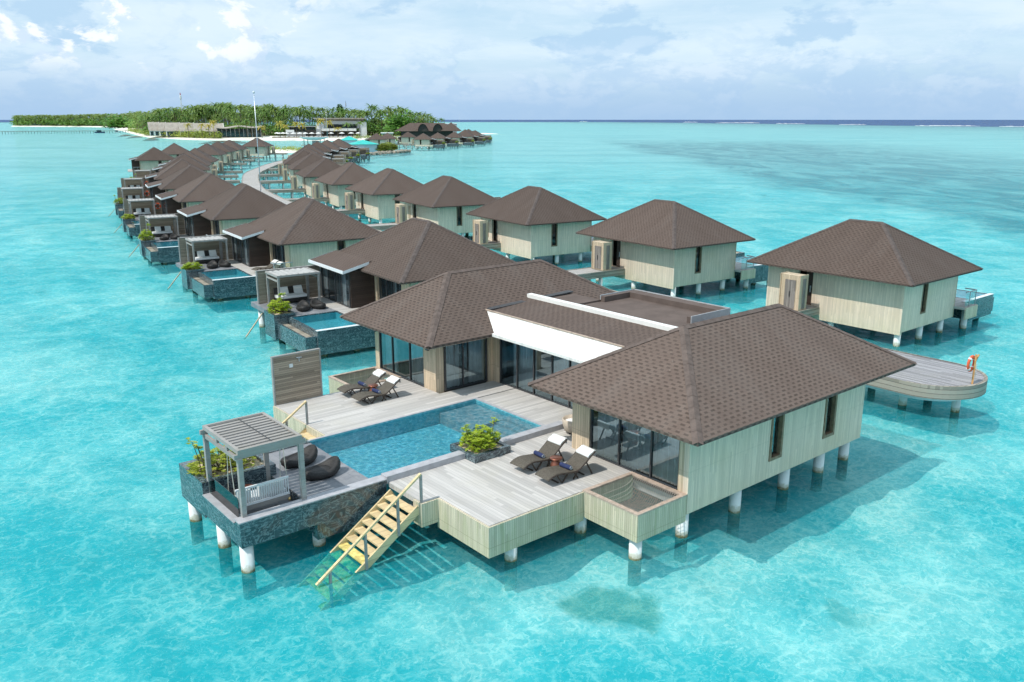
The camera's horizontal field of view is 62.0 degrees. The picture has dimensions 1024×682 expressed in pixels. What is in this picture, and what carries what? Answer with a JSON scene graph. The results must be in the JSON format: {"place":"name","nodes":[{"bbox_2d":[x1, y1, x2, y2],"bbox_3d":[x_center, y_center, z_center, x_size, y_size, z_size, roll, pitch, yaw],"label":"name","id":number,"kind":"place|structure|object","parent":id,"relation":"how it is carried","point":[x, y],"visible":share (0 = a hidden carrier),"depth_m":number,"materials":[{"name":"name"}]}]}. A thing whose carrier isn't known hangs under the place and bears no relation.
{"place":"outdoors","nodes":[
{"label":"outdoors","id":0,"kind":"place"},
{"bbox_2d":[11,126,120,128],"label":"beach","id":1,"kind":"structure","parent":0,"point":[68,126],"depth_m":1524.82,"materials":[{"name":"sand"}]},
{"bbox_2d":[162,143,188,157],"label":"stilt villa","id":2,"kind":"object","parent":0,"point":[174,150],"visible":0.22,"depth_m":228.40,"materials":[{"name":"metal"}]},
{"bbox_2d":[158,151,238,179],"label":"stilt villa","id":3,"kind":"object","parent":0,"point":[200,159],"visible":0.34,"depth_m":175.74,"materials":[{"name":"tile"}]},
{"bbox_2d":[14,125,400,135],"bbox_3d":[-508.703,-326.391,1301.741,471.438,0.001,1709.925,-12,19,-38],"label":"island ground","id":4,"kind":"structure","parent":0,"point":[261,134],"depth_m":669.40,"materials":[{"name":"sand"}]},
{"bbox_2d":[12,102,290,132],"bbox_3d":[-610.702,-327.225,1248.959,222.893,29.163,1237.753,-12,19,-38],"label":"palm grove","id":5,"kind":"object","parent":4,"relation":"on","point":[135,115],"visible":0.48,"depth_m":1347.00,"materials":[{"name":"green plant"}]},
{"bbox_2d":[9,114,442,135],"bbox_3d":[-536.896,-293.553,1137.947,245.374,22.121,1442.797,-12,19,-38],"label":"undergrowth","id":6,"kind":"object","parent":4,"relation":"on","point":[274,130],"visible":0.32,"depth_m":686.59,"materials":[{"name":"green plant"}]},
{"bbox_2d":[97,109,415,133],"bbox_3d":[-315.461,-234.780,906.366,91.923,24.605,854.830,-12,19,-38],"label":"dark bushes","id":7,"kind":"object","parent":4,"relation":"on","point":[398,122],"visible":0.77,"depth_m":576.84,"materials":[{"name":"green plant"}]},
{"bbox_2d":[313,118,366,135],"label":"beach club","id":8,"kind":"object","parent":4,"relation":"on","point":[341,123],"visible":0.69,"depth_m":600.39,"materials":[{"name":"white concrete"}]},
{"bbox_2d":[327,124,357,127],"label":"window","id":9,"kind":"structure","parent":8,"relation":"in","point":[335,125],"depth_m":602.06,"materials":[{"name":"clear glass"}]},
{"bbox_2d":[245,149,296,156],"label":"sandbank","id":10,"kind":"structure","parent":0,"point":[290,152],"depth_m":342.09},
{"bbox_2d":[270,144,300,150],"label":"sandbank scrub","id":11,"kind":"object","parent":10,"relation":"on","point":[285,148],"visible":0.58,"depth_m":352.38,"materials":[{"name":"green plant"}]},
{"bbox_2d":[102,128,501,142],"bbox_3d":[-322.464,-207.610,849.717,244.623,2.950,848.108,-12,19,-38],"label":"beach","id":12,"kind":"structure","parent":0,"point":[177,139],"depth_m":564.19,"materials":[{"name":"sand"}]},
{"bbox_2d":[164,122,179,135],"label":"thatched beach house","id":13,"kind":"structure","parent":12,"relation":"on","point":[170,127],"depth_m":607.53,"materials":[{"name":"beige plant"}]},
{"bbox_2d":[126,126,223,137],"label":"dune scrub","id":14,"kind":"object","parent":12,"relation":"on","point":[193,134],"visible":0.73,"depth_m":585.23,"materials":[{"name":"green plant"}]},
{"bbox_2d":[192,123,208,133],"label":"thatched beach house","id":15,"kind":"structure","parent":12,"relation":"on","point":[195,127],"depth_m":591.02,"materials":[{"name":"beige plant"}]},
{"bbox_2d":[215,125,261,136],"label":"glass pavilion","id":16,"kind":"structure","parent":12,"relation":"on","point":[230,131],"depth_m":577.34,"materials":[{"name":"black"}]},
{"bbox_2d":[286,126,320,136],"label":"building","id":17,"kind":"structure","parent":12,"relation":"on","point":[309,129],"depth_m":580.27,"materials":[{"name":"concrete"}]},
{"bbox_2d":[272,136,367,137],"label":"beach terrace","id":18,"kind":"structure","parent":12,"relation":"on","point":[309,136],"depth_m":571.52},
{"bbox_2d":[260,149,346,187],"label":"stilt villa","id":19,"kind":"object","parent":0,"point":[296,157],"visible":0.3,"depth_m":182.12,"materials":[{"name":"metal"}]},
{"bbox_2d":[268,146,345,179],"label":"stilt villa","id":20,"kind":"object","parent":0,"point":[309,150],"visible":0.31,"depth_m":204.18,"materials":[{"name":"metal"}]},
{"bbox_2d":[282,144,345,173],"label":"stilt villa","id":21,"kind":"object","parent":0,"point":[317,150],"visible":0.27,"depth_m":225.16,"materials":[{"name":"metal"}]},
{"bbox_2d":[312,141,355,163],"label":"stilt villa","id":22,"kind":"object","parent":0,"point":[321,146],"visible":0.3,"depth_m":249.84,"materials":[{"name":"metal"}]},
{"bbox_2d":[322,140,360,164],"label":"stilt villa","id":23,"kind":"object","parent":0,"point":[329,144],"visible":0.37,"depth_m":266.67,"materials":[{"name":"metal"}]},
{"bbox_2d":[349,140,376,151],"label":"turquoise hut","id":24,"kind":"object","parent":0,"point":[372,146],"visible":0.57,"depth_m":339.74,"materials":[{"name":"teal metal"}]},
{"bbox_2d":[378,150,422,155],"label":"sandbank","id":25,"kind":"structure","parent":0,"point":[411,153],"depth_m":347.42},
{"bbox_2d":[376,143,392,150],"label":"spit bush","id":26,"kind":"object","parent":25,"relation":"on","point":[381,147],"visible":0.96,"depth_m":341.67,"materials":[{"name":"green plant"}]},
{"bbox_2d":[241,160,618,291],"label":"walkway","id":27,"kind":"structure","parent":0,"point":[250,178],"depth_m":169.87,"materials":[{"name":"paint"}]},
{"bbox_2d":[0,218,1023,681],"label":"sea water","id":28,"kind":"structure","parent":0,"point":[894,556],"depth_m":28.04,"materials":[{"name":"liquid"}]},
{"bbox_2d":[128,147,173,171],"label":"stilt villa","id":29,"kind":"object","parent":28,"relation":"on","point":[151,158],"visible":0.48,"depth_m":194.65,"materials":[{"name":"metal"}]},
{"bbox_2d":[108,165,204,223],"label":"stilt villa","id":30,"kind":"object","parent":28,"relation":"on","point":[180,177],"visible":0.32,"depth_m":117.69,"materials":[{"name":"metal"}]},
{"bbox_2d":[113,159,217,202],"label":"stilt villa","id":31,"kind":"object","parent":28,"relation":"on","point":[169,170],"visible":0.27,"depth_m":136.51,"materials":[{"name":"metal"}]},
{"bbox_2d":[113,172,234,241],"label":"stilt villa","id":32,"kind":"object","parent":28,"relation":"on","point":[202,188],"visible":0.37,"depth_m":100.30,"materials":[{"name":"metal"}]},
{"bbox_2d":[127,198,155,214],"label":"pergola","id":33,"kind":"object","parent":32,"relation":"on","point":[152,200],"visible":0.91,"depth_m":102.15,"materials":[{"name":"wood"}]},
{"bbox_2d":[133,208,150,215],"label":"daybed","id":34,"kind":"object","parent":32,"relation":"on","point":[139,211],"visible":0.85,"depth_m":103.11,"materials":[{"name":"fabric"}]},
{"bbox_2d":[132,153,239,183],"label":"stilt villa","id":35,"kind":"object","parent":28,"relation":"on","point":[187,158],"visible":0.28,"depth_m":159.71,"materials":[{"name":"metal"}]},
{"bbox_2d":[170,148,242,183],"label":"stilt villa","id":36,"kind":"object","parent":28,"relation":"on","point":[204,155],"visible":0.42,"depth_m":191.60,"materials":[{"name":"metal"}]},
{"bbox_2d":[128,183,286,273],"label":"stilt villa","id":37,"kind":"object","parent":28,"relation":"on","point":[240,204],"visible":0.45,"depth_m":82.60,"materials":[{"name":"metal"}]},
{"bbox_2d":[138,223,154,240],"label":"planter shrub","id":38,"kind":"object","parent":37,"relation":"on","point":[143,234],"visible":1,"depth_m":81.97,"materials":[{"name":"green plant"}]},
{"bbox_2d":[144,214,178,236],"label":"pergola","id":39,"kind":"object","parent":37,"relation":"on","point":[173,216],"visible":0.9,"depth_m":84.58,"materials":[{"name":"wood"}]},
{"bbox_2d":[151,226,172,235],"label":"daybed","id":40,"kind":"object","parent":37,"relation":"on","point":[159,230],"visible":0.84,"depth_m":85.66,"materials":[{"name":"fabric"}]},
{"bbox_2d":[184,216,194,236],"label":"window","id":41,"kind":"structure","parent":37,"relation":"in","point":[189,225],"depth_m":85.20,"materials":[{"name":"glass"}]},
{"bbox_2d":[197,143,246,174],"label":"stilt villa","id":42,"kind":"object","parent":28,"relation":"on","point":[213,151],"visible":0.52,"depth_m":225.72,"materials":[{"name":"metal"}]},
{"bbox_2d":[211,141,254,169],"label":"stilt villa","id":43,"kind":"object","parent":28,"relation":"on","point":[224,148],"visible":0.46,"depth_m":249.03,"materials":[{"name":"metal"}]},
{"bbox_2d":[223,140,263,166],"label":"stilt villa","id":44,"kind":"object","parent":28,"relation":"on","point":[237,146],"visible":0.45,"depth_m":266.29,"materials":[{"name":"metal"}]},
{"bbox_2d":[241,138,287,161],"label":"stilt villa","id":45,"kind":"object","parent":28,"relation":"on","point":[263,150],"visible":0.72,"depth_m":292.50,"materials":[{"name":"metal"}]},
{"bbox_2d":[167,197,379,311],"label":"stilt villa","id":46,"kind":"object","parent":28,"relation":"on","point":[299,232],"visible":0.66,"depth_m":66.92,"materials":[{"name":"tile"}]},
{"bbox_2d":[182,262,203,269],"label":"planter shrub","id":47,"kind":"object","parent":46,"relation":"on","point":[188,265],"visible":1,"depth_m":66.19,"materials":[{"name":"green plant"}]},
{"bbox_2d":[192,250,219,262],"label":"daybed","id":48,"kind":"object","parent":46,"relation":"on","point":[205,256],"visible":0.89,"depth_m":69.83,"materials":[{"name":"fabric"}]},
{"bbox_2d":[185,236,228,264],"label":"pergola","id":49,"kind":"object","parent":46,"relation":"on","point":[206,239],"visible":0.9,"depth_m":68.86,"materials":[{"name":"wood"}]},
{"bbox_2d":[232,236,249,266],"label":"window","id":50,"kind":"structure","parent":46,"relation":"in","point":[240,247],"depth_m":69.52,"materials":[{"name":"glass"}]},
{"bbox_2d":[272,244,285,267],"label":"window","id":51,"kind":"structure","parent":46,"relation":"in","point":[278,251],"depth_m":67.09,"materials":[{"name":"glass"}]},
{"bbox_2d":[261,153,320,196],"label":"stilt villa","id":52,"kind":"object","parent":28,"relation":"on","point":[303,162],"visible":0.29,"depth_m":162.00,"materials":[{"name":"metal"}]},
{"bbox_2d":[266,157,374,206],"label":"stilt villa","id":53,"kind":"object","parent":28,"relation":"on","point":[309,174],"visible":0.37,"depth_m":141.60,"materials":[{"name":"metal"}]},
{"bbox_2d":[285,162,373,208],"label":"stilt villa","id":54,"kind":"object","parent":28,"relation":"on","point":[336,182],"visible":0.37,"depth_m":125.16,"materials":[{"name":"metal"}]},
{"bbox_2d":[335,168,422,230],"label":"stilt villa","id":55,"kind":"object","parent":28,"relation":"on","point":[376,193],"visible":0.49,"depth_m":108.85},
{"bbox_2d":[244,217,515,368],"bbox_3d":[-6.357,-3.607,55.367,20.729,8.532,11.312,-10,18,-33],"label":"stilt villa","id":56,"kind":"object","parent":28,"relation":"on","point":[394,259],"visible":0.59,"depth_m":52.56,"materials":[{"name":"tile"}]},
{"bbox_2d":[267,293,291,313],"bbox_3d":[-14.028,-2.345,51.323,1.587,1.356,1.915,-10,18,-33],"label":"planter shrub","id":57,"kind":"object","parent":56,"relation":"on","point":[276,305],"visible":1,"depth_m":51.11,"materials":[{"name":"green plant"}]},
{"bbox_2d":[273,285,307,301],"bbox_3d":[-14.248,-3.054,54.885,1.900,0.860,0.920,-10,18,-33],"label":"daybed","id":58,"kind":"object","parent":56,"relation":"on","point":[295,293],"visible":0.79,"depth_m":54.84,"materials":[{"name":"fabric"}]},
{"bbox_2d":[265,267,320,303],"bbox_3d":[-13.869,-3.388,54.140,2.800,2.120,2.160,-10,18,-33],"label":"pergola","id":59,"kind":"object","parent":56,"relation":"on","point":[305,271],"visible":0.92,"depth_m":53.90,"materials":[{"name":"wood"}]},
{"bbox_2d":[296,300,310,311],"bbox_3d":[-12.867,-2.166,52.597,0.900,0.531,1.400,-4,15,-14],"label":"wicker pod","id":60,"kind":"object","parent":56,"relation":"on","point":[303,306],"visible":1,"depth_m":52.46,"materials":[{"name":"wicker"}]},
{"bbox_2d":[310,298,325,308],"bbox_3d":[-12.102,-2.330,53.227,0.900,0.531,1.400,-12,19,-38],"label":"wicker pod","id":61,"kind":"object","parent":56,"relation":"on","point":[315,303],"visible":1,"depth_m":52.99,"materials":[{"name":"wicker"}]},
{"bbox_2d":[321,267,350,307],"bbox_3d":[-11.317,-3.618,54.677,0.100,2.300,4.450,-10,18,-33],"label":"window","id":62,"kind":"structure","parent":56,"relation":"in","point":[335,286],"depth_m":54.59,"materials":[{"name":"glass"}]},
{"bbox_2d":[379,277,400,298],"bbox_3d":[-7.415,-2.980,52.262,0.077,2.280,3.100,-10,18,-33],"label":"window","id":63,"kind":"structure","parent":56,"relation":"in","point":[386,287],"depth_m":52.56,"materials":[{"name":"glass"}]},
{"bbox_2d":[366,175,500,238],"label":"stilt villa","id":64,"kind":"object","parent":28,"relation":"on","point":[448,202],"visible":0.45,"depth_m":93.95,"materials":[{"name":"tile"}]},
{"bbox_2d":[456,207,461,225],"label":"window","id":65,"kind":"structure","parent":64,"relation":"in","point":[458,209],"depth_m":93.26,"materials":[{"name":"black glass"}]},
{"bbox_2d":[466,186,606,268],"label":"stilt villa","id":66,"kind":"object","parent":28,"relation":"on","point":[530,222],"visible":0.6,"depth_m":79.12,"materials":[{"name":"tile"}]},
{"bbox_2d":[551,224,557,246],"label":"window","id":67,"kind":"structure","parent":66,"relation":"in","point":[554,227],"depth_m":78.17,"materials":[{"name":"black glass"}]},
{"bbox_2d":[179,259,916,599],"bbox_3d":[-0.375,2.348,33.642,23.693,7.932,21.426,-12,19,-38],"label":"pool villa","id":68,"kind":"object","parent":28,"relation":"on","point":[679,409],"visible":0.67,"depth_m":29.57,"materials":[{"name":"tile"}]},
{"bbox_2d":[186,437,255,477],"bbox_3d":[-9.541,3.631,27.946,2.381,1.268,1.783,-12,19,-38],"label":"planter shrub","id":69,"kind":"object","parent":68,"relation":"on","point":[222,462],"visible":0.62,"depth_m":27.70,"materials":[{"name":"green plant"}]},
{"bbox_2d":[199,412,306,517],"bbox_3d":[-7.958,3.979,26.362,2.220,2.636,2.780,-12,19,-38],"label":"pergola","id":70,"kind":"object","parent":68,"relation":"on","point":[263,433],"visible":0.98,"depth_m":25.80,"materials":[{"name":"wood"}]},
{"bbox_2d":[227,449,290,512],"bbox_3d":[-7.817,4.052,26.172,1.790,2.062,0.740,-12,19,-38],"label":"swing bench","id":71,"kind":"object","parent":70,"relation":"hanging from","point":[268,492],"visible":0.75,"depth_m":26.15,"materials":[{"name":"wood"}]},
{"bbox_2d":[270,348,322,405],"bbox_3d":[-8.923,1.846,35.597,2.170,2.820,0.220,-12,19,-38],"label":"privacy screen","id":72,"kind":"object","parent":68,"relation":"attached to","point":[296,376],"visible":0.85,"depth_m":35.46,"materials":[{"name":"wood"}]},
{"bbox_2d":[280,444,317,467],"bbox_3d":[-7.262,3.934,29.093,0.900,0.531,1.400,13,19,41],"label":"bean bag","id":73,"kind":"object","parent":68,"relation":"on","point":[310,454],"visible":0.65,"depth_m":29.02,"materials":[{"name":"fabric"}]},
{"bbox_2d":[282,401,315,439],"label":"staircase","id":74,"kind":"structure","parent":68,"relation":"attached to","point":[305,434],"depth_m":32.62,"materials":[{"name":"wood"}]},
{"bbox_2d":[305,456,340,480],"bbox_3d":[-6.292,4.189,28.112,1.400,0.531,0.900,-13,20,-42],"label":"bean bag","id":75,"kind":"object","parent":68,"relation":"on","point":[328,467],"visible":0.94,"depth_m":28.04,"materials":[{"name":"fabric"}]},
{"bbox_2d":[297,473,422,610],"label":"staircase","id":76,"kind":"structure","parent":68,"relation":"attached to","point":[332,581],"depth_m":25.95,"materials":[{"name":"wood"}]},
{"bbox_2d":[337,369,385,394],"bbox_3d":[-6.458,1.829,36.710,2.046,0.821,0.726,-11,18,-36],"label":"sun lounger","id":77,"kind":"object","parent":68,"relation":"on","point":[376,376],"visible":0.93,"depth_m":36.76,"materials":[{"name":"black fabric"}]},
{"bbox_2d":[351,375,400,403],"bbox_3d":[-5.687,2.083,35.733,2.046,0.821,0.726,-12,19,-39],"label":"sun lounger","id":78,"kind":"object","parent":68,"relation":"on","point":[388,384],"visible":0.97,"depth_m":35.79,"materials":[{"name":"black fabric"}]},
{"bbox_2d":[379,332,423,386],"bbox_3d":[-4.880,0.548,38.763,0.403,2.280,3.720,-12,19,-38],"label":"window","id":79,"kind":"structure","parent":68,"relation":"in","point":[416,364],"depth_m":38.76,"materials":[{"name":"glass"}]},
{"bbox_2d":[443,338,487,390],"bbox_3d":[-2.118,0.851,37.600,2.320,2.280,0.403,-12,19,-38],"label":"window","id":80,"kind":"structure","parent":68,"relation":"in","point":[475,348],"depth_m":37.77,"materials":[{"name":"glass"}]},
{"bbox_2d":[459,417,501,451],"bbox_3d":[-1.100,3.268,29.944,1.610,1.050,1.508,-12,19,-38],"label":"planter shrub","id":81,"kind":"object","parent":68,"relation":"on","point":[474,441],"visible":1,"depth_m":29.77,"materials":[{"name":"green plant"}]},
{"bbox_2d":[510,433,566,470],"bbox_3d":[0.925,3.840,28.970,2.046,0.821,0.726,-13,19,-40],"label":"sun lounger","id":82,"kind":"object","parent":68,"relation":"on","point":[553,444],"visible":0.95,"depth_m":29.04,"materials":[{"name":"brown fabric"}]},
{"bbox_2d":[500,339,579,408],"bbox_3d":[2.065,1.492,35.134,0.408,2.280,7.700,-12,19,-38],"label":"window","id":83,"kind":"structure","parent":68,"relation":"in","point":[525,358],"depth_m":36.86,"materials":[{"name":"glass"}]},
{"bbox_2d":[550,455,561,465],"bbox_3d":[1.475,4.111,28.611,0.430,0.450,0.430,-12,19,-38],"label":"side table","id":84,"kind":"object","parent":68,"relation":"on","point":[556,459],"visible":0.7,"depth_m":28.48,"materials":[{"name":"orange metal"}]},
{"bbox_2d":[535,445,595,482],"bbox_3d":[1.769,4.096,27.986,2.046,0.821,0.726,-11,18,-35],"label":"sun lounger","id":85,"kind":"object","parent":68,"relation":"on","point":[579,458],"visible":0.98,"depth_m":28.01,"materials":[{"name":"wicker"}]},
{"bbox_2d":[562,414,571,434],"bbox_3d":[2.322,3.167,32.004,0.900,0.589,0.900,-2,15,-9],"label":"tub chair","id":86,"kind":"object","parent":68,"relation":"on","point":[567,422],"visible":0.42,"depth_m":31.77,"materials":[{"name":"beige fabric"}]},
{"bbox_2d":[590,409,679,489],"bbox_3d":[4.155,3.250,28.368,0.403,2.280,3.990,-12,19,-38],"label":"window","id":87,"kind":"structure","parent":68,"relation":"in","point":[638,452],"depth_m":28.54,"materials":[{"name":"glass"}]},
{"bbox_2d":[768,415,784,461],"bbox_3d":[9.071,2.984,29.390,0.758,2.276,0.220,-12,19,-38],"label":"window","id":88,"kind":"structure","parent":68,"relation":"in","point":[781,419],"depth_m":29.57,"materials":[{"name":"black glass"}]},
{"bbox_2d":[822,395,837,438],"bbox_3d":[11.697,2.437,31.497,0.778,2.276,0.220,-12,19,-38],"label":"window","id":89,"kind":"structure","parent":68,"relation":"in","point":[833,402],"depth_m":31.68,"materials":[{"name":"black glass"}]},
{"bbox_2d":[567,199,768,301],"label":"stilt villa","id":90,"kind":"object","parent":28,"relation":"on","point":[671,245],"visible":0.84,"depth_m":65.79,"materials":[{"name":"tile"}]},
{"bbox_2d":[694,247,701,273],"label":"window","id":91,"kind":"structure","parent":90,"relation":"in","point":[698,256],"depth_m":64.51,"materials":[{"name":"black glass"}]},
{"bbox_2d":[747,219,993,351],"bbox_3d":[22.897,-3.610,55.377,20.729,8.532,11.312,-12,19,-38],"label":"stilt villa","id":92,"kind":"object","parent":28,"relation":"on","point":[873,277],"visible":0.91,"depth_m":52.30,"materials":[{"name":"wood"}]},
{"bbox_2d":[806,272,813,304],"bbox_3d":[18.870,-3.453,54.143,0.130,2.310,0.520,-12,19,-38],"label":"door","id":93,"kind":"structure","parent":92,"relation":"in","point":[810,282],"depth_m":54.12,"materials":[{"name":"glass"}]},
{"bbox_2d":[920,283,928,313],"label":"window","id":94,"kind":"structure","parent":92,"relation":"in","point":[926,286],"depth_m":51.16,"materials":[{"name":"black glass"}]},
{"bbox_2d":[865,348,987,433],"bbox_3d":[18.631,2.762,41.199,4.833,3.330,7.440,-12,19,-38],"label":"round jetty end","id":95,"kind":"object","parent":28,"relation":"on","point":[928,380],"visible":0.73,"depth_m":39.01,"materials":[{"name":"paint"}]},
{"bbox_2d":[0,122,1023,279],"bbox_3d":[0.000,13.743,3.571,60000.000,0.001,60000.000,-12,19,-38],"label":"lagoon water","id":96,"kind":"structure","parent":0,"point":[958,191],"depth_m":226.94,"materials":[{"name":"liquid"}]},
{"bbox_2d":[0,120,1023,125],"bbox_3d":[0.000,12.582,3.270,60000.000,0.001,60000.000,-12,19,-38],"label":"water","id":97,"kind":"structure","parent":0,"point":[955,122],"depth_m":5354.78,"materials":[{"name":"liquid"}]},
{"bbox_2d":[333,139,369,163],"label":"stilt villa","id":98,"kind":"object","parent":97,"relation":"in","point":[344,144],"visible":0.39,"depth_m":283.55,"materials":[{"name":"metal"}]},
{"bbox_2d":[364,133,397,145],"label":"stilt villa","id":99,"kind":"object","parent":97,"relation":"in","point":[378,139],"visible":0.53,"depth_m":392.44,"materials":[{"name":"metal"}]},
{"bbox_2d":[370,149,410,156],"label":"rubble","id":100,"kind":"object","parent":97,"relation":"in","point":[388,153],"visible":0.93,"depth_m":332.60,"materials":[{"name":"stone"}]},
{"bbox_2d":[382,133,407,148],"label":"stilt villa","id":101,"kind":"object","parent":97,"relation":"in","point":[389,137],"visible":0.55,"depth_m":409.21,"materials":[{"name":"metal"}]},
{"bbox_2d":[398,132,415,147],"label":"stilt villa","id":102,"kind":"object","parent":97,"relation":"in","point":[407,137],"visible":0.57,"depth_m":442.36,"materials":[{"name":"wood"}]},
{"bbox_2d":[403,133,444,150],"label":"stilt villa","id":103,"kind":"object","parent":97,"relation":"in","point":[422,139],"visible":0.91,"depth_m":394.22,"materials":[{"name":"wood"}]},
{"bbox_2d":[395,123,460,136],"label":"arched restaurant","id":104,"kind":"structure","parent":97,"relation":"on","point":[428,129],"depth_m":495.23},
{"bbox_2d":[422,132,458,148],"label":"stilt villa","id":105,"kind":"object","parent":97,"relation":"in","point":[439,136],"visible":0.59,"depth_m":416.25,"materials":[{"name":"metal"}]},
{"bbox_2d":[444,132,475,147],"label":"stilt villa","id":106,"kind":"object","parent":97,"relation":"in","point":[462,140],"visible":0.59,"depth_m":435.26,"materials":[{"name":"metal"}]},
{"bbox_2d":[461,131,484,146],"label":"stilt villa","id":107,"kind":"object","parent":97,"relation":"in","point":[470,135],"visible":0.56,"depth_m":458.34,"materials":[{"name":"metal"}]},
{"bbox_2d":[0,0,1023,119],"label":"sky","id":108,"kind":"structure","parent":0,"point":[444,59],"materials":[{"name":"blue"}]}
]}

